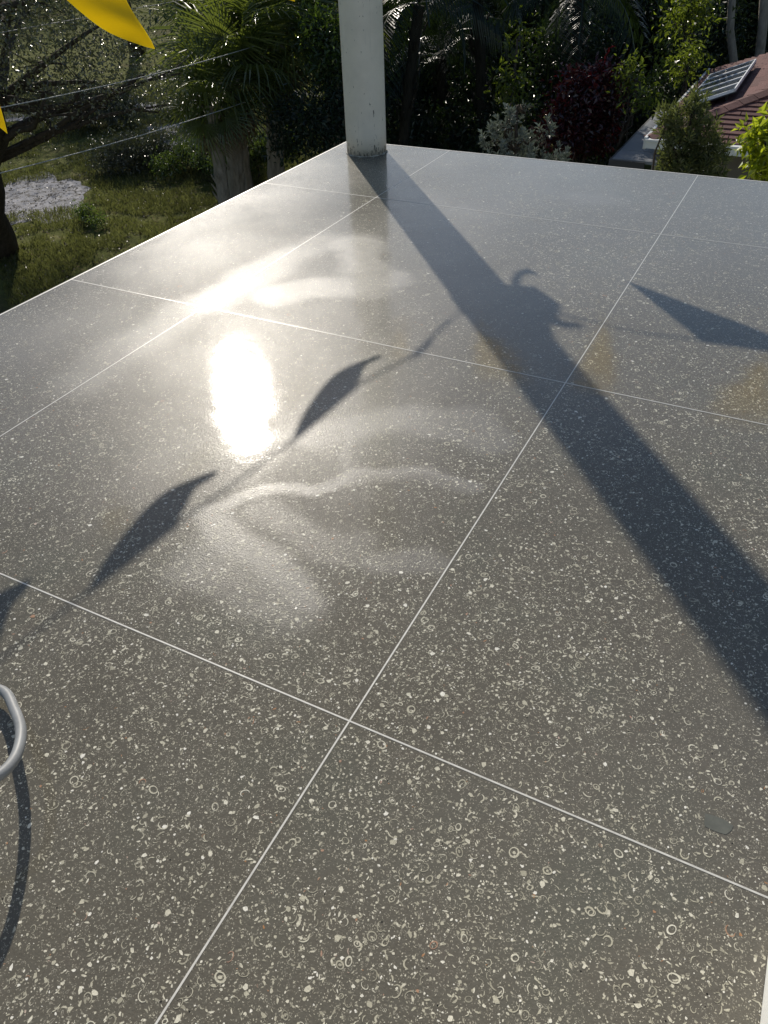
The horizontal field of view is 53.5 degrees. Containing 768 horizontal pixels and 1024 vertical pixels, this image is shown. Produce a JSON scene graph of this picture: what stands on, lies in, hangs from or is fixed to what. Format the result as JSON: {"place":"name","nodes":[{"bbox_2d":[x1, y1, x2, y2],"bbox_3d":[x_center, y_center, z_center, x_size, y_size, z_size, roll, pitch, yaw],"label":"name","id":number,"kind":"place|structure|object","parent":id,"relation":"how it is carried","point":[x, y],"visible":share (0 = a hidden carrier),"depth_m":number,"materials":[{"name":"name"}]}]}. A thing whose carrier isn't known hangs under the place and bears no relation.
{"place":"outdoors","nodes":[
{"label":"outdoors","id":0,"kind":"place"},
{"bbox_2d":[4,172,90,224],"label":"bare ground","id":1,"kind":"structure","parent":0,"point":[70,194],"depth_m":20.70,"materials":[{"name":"grey gravel"}]},
{"bbox_2d":[0,0,180,32],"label":"overhead wire","id":2,"kind":"object","parent":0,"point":[76,19],"visible":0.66,"depth_m":11.47,"materials":[{"name":"grey metal"}]},
{"bbox_2d":[0,91,272,173],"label":"overhead wire","id":3,"kind":"object","parent":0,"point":[115,142],"visible":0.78,"depth_m":11.91,"materials":[{"name":"grey metal"}]},
{"bbox_2d":[0,37,281,107],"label":"overhead wire","id":4,"kind":"object","parent":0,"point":[117,82],"visible":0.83,"depth_m":11.49,"materials":[{"name":"grey metal"}]},
{"bbox_2d":[5,91,317,121],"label":"path","id":5,"kind":"structure","parent":0,"point":[16,119],"depth_m":28.55,"materials":[{"name":"grey gravel"}]},
{"bbox_2d":[142,123,188,146],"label":"bare ground","id":6,"kind":"structure","parent":0,"point":[148,127],"depth_m":26.00,"materials":[{"name":"grey gravel"}]},
{"bbox_2d":[0,0,672,313],"bbox_3d":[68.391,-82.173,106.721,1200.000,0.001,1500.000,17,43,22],"label":"ground","id":7,"kind":"structure","parent":0,"point":[46,155],"depth_m":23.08,"materials":[{"name":"green plant"}]},
{"bbox_2d":[19,70,153,134],"bbox_3d":[-10.355,-14.067,26.434,5.281,2.414,3.239,17,43,22],"label":"leafy shrub","id":8,"kind":"object","parent":7,"relation":"on","point":[112,121],"visible":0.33,"depth_m":26.04,"materials":[{"name":"green plant"}]},
{"bbox_2d":[64,197,108,229],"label":"glossy shrub","id":9,"kind":"object","parent":7,"relation":"on","point":[83,214],"visible":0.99,"depth_m":18.50,"materials":[{"name":"green plant"}]},
{"bbox_2d":[0,0,218,258],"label":"oak tree","id":10,"kind":"object","parent":7,"relation":"on","point":[14,91],"visible":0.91,"depth_m":12.61,"materials":[{"name":"green plant"}]},
{"bbox_2d":[78,112,182,178],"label":"leafy shrub","id":11,"kind":"object","parent":7,"relation":"on","point":[118,156],"visible":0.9,"depth_m":21.87,"materials":[{"name":"green plant"}]},
{"bbox_2d":[127,2,145,56],"bbox_3d":[-13.136,-27.331,34.844,16.139,11.623,16.120,17,43,22],"label":"oak tree","id":12,"kind":"object","parent":7,"relation":"on","point":[142,52],"visible":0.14,"depth_m":38.28,"materials":[{"name":"green plant"}]},
{"bbox_2d":[0,97,321,305],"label":"fallen leaves","id":13,"kind":"object","parent":7,"relation":"on","point":[90,201],"visible":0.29,"depth_m":20.00,"materials":[{"name":"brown plant"}]},
{"bbox_2d":[142,125,265,180],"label":"glossy shrub","id":14,"kind":"object","parent":7,"relation":"on","point":[172,159],"visible":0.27,"depth_m":21.39,"materials":[{"name":"green plant"}]},
{"bbox_2d":[145,25,277,204],"bbox_3d":[-3.421,-7.782,16.132,2.421,4.177,2.508,17,43,22],"label":"fan palm","id":15,"kind":"object","parent":7,"relation":"on","point":[217,149],"visible":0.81,"depth_m":15.52,"materials":[{"name":"green plant"}]},
{"bbox_2d":[142,0,283,190],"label":"fan palm","id":16,"kind":"object","parent":7,"relation":"on","point":[249,185],"visible":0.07,"depth_m":17.82,"materials":[{"name":"green plant"}]},
{"bbox_2d":[133,0,306,198],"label":"fan palm","id":17,"kind":"object","parent":7,"relation":"on","point":[236,174],"visible":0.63,"depth_m":15.46,"materials":[{"name":"green plant"}]},
{"bbox_2d":[198,127,308,178],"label":"leafy shrub","id":18,"kind":"object","parent":7,"relation":"on","point":[256,156],"visible":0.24,"depth_m":20.61,"materials":[{"name":"green plant"}]},
{"bbox_2d":[180,0,339,179],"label":"fan palm","id":19,"kind":"object","parent":7,"relation":"on","point":[274,170],"visible":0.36,"depth_m":16.00,"materials":[{"name":"green plant"}]},
{"bbox_2d":[16,0,539,34],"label":"distant wood","id":20,"kind":"object","parent":7,"relation":"on","point":[156,19],"visible":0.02,"depth_m":42.01,"materials":[{"name":"green plant"}]},
{"bbox_2d":[253,48,345,167],"bbox_3d":[-1.279,-7.340,15.823,2.528,3.955,2.353,17,43,22],"label":"leafy shrub","id":21,"kind":"object","parent":7,"relation":"on","point":[313,114],"visible":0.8,"depth_m":14.96,"materials":[{"name":"green plant"}]},
{"bbox_2d":[287,0,343,137],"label":"leafy shrub","id":22,"kind":"object","parent":7,"relation":"on","point":[321,43],"visible":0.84,"depth_m":14.77,"materials":[{"name":"green plant"}]},
{"bbox_2d":[262,1,395,146],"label":"fan palm","id":23,"kind":"object","parent":7,"relation":"on","point":[288,32],"visible":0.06,"depth_m":17.12,"materials":[{"name":"green plant"}]},
{"bbox_2d":[294,0,433,155],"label":"broadleaf tree","id":24,"kind":"object","parent":7,"relation":"on","point":[391,82],"visible":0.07,"depth_m":20.30,"materials":[{"name":"green plant"}]},
{"bbox_2d":[339,80,443,147],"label":"leafy shrub","id":25,"kind":"object","parent":7,"relation":"on","point":[393,136],"visible":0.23,"depth_m":18.33,"materials":[{"name":"green plant"}]},
{"bbox_2d":[385,9,489,147],"bbox_3d":[0.653,-12.727,23.269,5.403,4.960,5.731,17,43,22],"label":"broadleaf tree","id":26,"kind":"object","parent":7,"relation":"on","point":[433,89],"visible":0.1,"depth_m":21.74,"materials":[{"name":"green plant"}]},
{"bbox_2d":[382,0,516,141],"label":"feather palm","id":27,"kind":"object","parent":7,"relation":"on","point":[440,70],"visible":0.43,"depth_m":18.76,"materials":[{"name":"green plant"}]},
{"bbox_2d":[383,0,519,145],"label":"feather palm","id":28,"kind":"object","parent":7,"relation":"on","point":[414,42],"visible":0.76,"depth_m":16.13,"materials":[{"name":"green plant"}]},
{"bbox_2d":[409,89,499,152],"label":"leafy shrub","id":29,"kind":"object","parent":7,"relation":"on","point":[452,130],"visible":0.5,"depth_m":18.96,"materials":[{"name":"green plant"}]},
{"bbox_2d":[394,0,531,107],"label":"broadleaf tree","id":30,"kind":"object","parent":7,"relation":"on","point":[489,10],"visible":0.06,"depth_m":21.87,"materials":[{"name":"green plant"}]},
{"bbox_2d":[382,0,565,152],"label":"feather palm","id":31,"kind":"object","parent":7,"relation":"on","point":[477,53],"visible":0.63,"depth_m":17.62,"materials":[{"name":"green plant"}]},
{"bbox_2d":[431,39,531,131],"bbox_3d":[2.765,-10.970,20.633,2.840,3.210,3.175,17,43,22],"label":"leafy shrub","id":32,"kind":"object","parent":7,"relation":"on","point":[465,90],"visible":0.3,"depth_m":20.07,"materials":[{"name":"green plant"}]},
{"bbox_2d":[446,77,557,158],"bbox_3d":[3.154,-8.831,18.353,3.025,2.780,2.868,17,43,22],"label":"leafy shrub","id":33,"kind":"object","parent":7,"relation":"on","point":[530,114],"visible":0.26,"depth_m":17.95,"materials":[{"name":"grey plant"}]},
{"bbox_2d":[483,5,545,132],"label":"leafy shrub","id":34,"kind":"object","parent":7,"relation":"on","point":[511,90],"visible":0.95,"depth_m":14.97,"materials":[{"name":"green plant"}]},
{"bbox_2d":[478,100,557,159],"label":"silver shrub","id":35,"kind":"object","parent":7,"relation":"on","point":[509,145],"visible":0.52,"depth_m":9.96,"materials":[{"name":"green plant"}]},
{"bbox_2d":[461,0,633,144],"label":"broadleaf tree","id":36,"kind":"object","parent":7,"relation":"on","point":[546,6],"visible":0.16,"depth_m":20.78,"materials":[{"name":"green plant"}]},
{"bbox_2d":[549,140,571,161],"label":"silver shrub","id":37,"kind":"object","parent":7,"relation":"on","point":[563,156],"visible":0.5,"depth_m":9.86,"materials":[{"name":"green plant"}]},
{"bbox_2d":[499,1,624,113],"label":"leafy shrub","id":38,"kind":"object","parent":7,"relation":"on","point":[536,74],"visible":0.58,"depth_m":18.45,"materials":[{"name":"green plant"}]},
{"bbox_2d":[483,0,650,96],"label":"feather palm","id":39,"kind":"object","parent":7,"relation":"on","point":[577,29],"visible":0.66,"depth_m":16.10,"materials":[{"name":"green plant"}]},
{"bbox_2d":[528,46,633,162],"bbox_3d":[3.938,-7.369,15.708,1.883,3.810,2.172,17,43,22],"label":"red leaved shrub","id":40,"kind":"object","parent":7,"relation":"on","point":[584,104],"visible":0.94,"depth_m":14.89,"materials":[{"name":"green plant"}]},
{"bbox_2d":[547,60,667,165],"bbox_3d":[5.348,-8.704,18.006,1.829,2.896,5.782,20,44,25],"label":"leafy shrub","id":41,"kind":"object","parent":7,"relation":"on","point":[639,123],"visible":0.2,"depth_m":18.41,"materials":[{"name":"green plant"}]},
{"bbox_2d":[587,0,670,96],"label":"broadleaf tree","id":42,"kind":"object","parent":7,"relation":"on","point":[629,49],"visible":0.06,"depth_m":22.05,"materials":[{"name":"green plant"}]},
{"bbox_2d":[606,44,670,151],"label":"leafy shrub","id":43,"kind":"object","parent":7,"relation":"on","point":[627,74],"visible":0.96,"depth_m":14.29,"materials":[{"name":"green plant"}]},
{"bbox_2d":[603,0,757,139],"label":"broadleaf tree","id":44,"kind":"object","parent":7,"relation":"on","point":[721,43],"visible":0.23,"depth_m":21.22,"materials":[{"name":"green plant"}]},
{"bbox_2d":[637,0,739,118],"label":"leafy shrub","id":45,"kind":"object","parent":7,"relation":"on","point":[666,76],"visible":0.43,"depth_m":17.24,"materials":[{"name":"green plant"}]},
{"bbox_2d":[651,0,727,170],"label":"leafy shrub","id":46,"kind":"object","parent":7,"relation":"on","point":[685,8],"visible":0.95,"depth_m":16.73,"materials":[{"name":"green plant"}]},
{"bbox_2d":[650,79,734,177],"bbox_3d":[3.418,-2.642,9.326,0.867,4.614,0.910,-9,40,-8],"label":"olive shrub","id":47,"kind":"object","parent":7,"relation":"on","point":[689,153],"visible":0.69,"depth_m":8.18,"materials":[{"name":"green plant"}]},
{"bbox_2d":[662,29,722,164],"bbox_3d":[6.345,-8.184,16.514,1.140,3.901,0.890,1,39,5],"label":"leafy shrub","id":48,"kind":"object","parent":7,"relation":"on","point":[687,58],"visible":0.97,"depth_m":15.65,"materials":[{"name":"green plant"}]},
{"bbox_2d":[726,0,737,63],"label":"slim tree","id":49,"kind":"object","parent":7,"relation":"on","point":[731,45],"visible":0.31,"depth_m":19.74,"materials":[{"name":"grey plant"}]},
{"bbox_2d":[706,0,765,63],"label":"broadleaf tree","id":50,"kind":"object","parent":7,"relation":"on","point":[747,20],"visible":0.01,"depth_m":24.30,"materials":[{"name":"green plant"}]},
{"bbox_2d":[715,0,767,66],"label":"broadleaf tree","id":51,"kind":"object","parent":7,"relation":"on","point":[750,51],"visible":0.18,"depth_m":23.73,"materials":[{"name":"green plant"}]},
{"bbox_2d":[730,102,767,181],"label":"lime shrub","id":52,"kind":"object","parent":7,"relation":"on","point":[757,156],"visible":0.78,"depth_m":6.93,"materials":[{"name":"green plant"}]},
{"bbox_2d":[754,0,767,55],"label":"slim tree","id":53,"kind":"object","parent":7,"relation":"on","point":[762,29],"visible":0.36,"depth_m":19.80,"materials":[{"name":"grey plant"}]},
{"bbox_2d":[642,53,767,180],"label":"brown roofed house","id":54,"kind":"structure","parent":0,"point":[750,96],"depth_m":13.21,"materials":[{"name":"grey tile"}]},
{"bbox_2d":[608,107,669,170],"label":"porch roof","id":55,"kind":"structure","parent":54,"relation":"attached to","point":[630,153],"depth_m":13.97,"materials":[{"name":"grey"}]},
{"bbox_2d":[684,59,756,106],"bbox_3d":[6.481,-8.213,14.634,0.809,0.385,3.482,17,43,22],"label":"solar panel","id":56,"kind":"object","parent":54,"relation":"on","point":[727,82],"visible":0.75,"depth_m":14.53,"materials":[{"name":"blue glass"}]},
{"bbox_3d":[-1.094,-2.890,3.693,0.119,0.406,3.521,17,43,22],"label":"bunting string","id":57,"kind":"object","parent":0,"visible":0},
{"bbox_2d":[0,108,6,132],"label":"pennant flag","id":58,"kind":"object","parent":57,"relation":"hanging from","point":[2,125],"visible":1,"depth_m":2.90,"materials":[{"name":"yellow fabric"}]},
{"bbox_2d":[67,0,154,48],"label":"pennant flag","id":59,"kind":"object","parent":57,"relation":"hanging from","point":[117,18],"visible":1,"depth_m":3.38,"materials":[{"name":"yellow fabric"}]},
{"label":"terrace building","id":60,"kind":"structure","parent":0,"visible":0},
{"bbox_2d":[0,142,767,1023],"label":"terrace floor","id":61,"kind":"structure","parent":60,"relation":"on","point":[384,588],"depth_m":2.15,"materials":[{"name":"stone"}]},
{"bbox_2d":[0,684,26,780],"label":"hose","id":62,"kind":"object","parent":61,"relation":"on","point":[10,764],"visible":1,"depth_m":1.74,"materials":[{"name":"grey rubber"}]},
{"bbox_2d":[338,0,387,157],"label":"white column","id":63,"kind":"structure","parent":61,"relation":"on","point":[361,38],"depth_m":5.45,"materials":[{"name":"paint"}]},
{"bbox_2d":[760,960,767,1023],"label":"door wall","id":64,"kind":"structure","parent":61,"relation":"on","point":[764,1016],"depth_m":1.35,"materials":[{"name":"white paint"}]}
]}

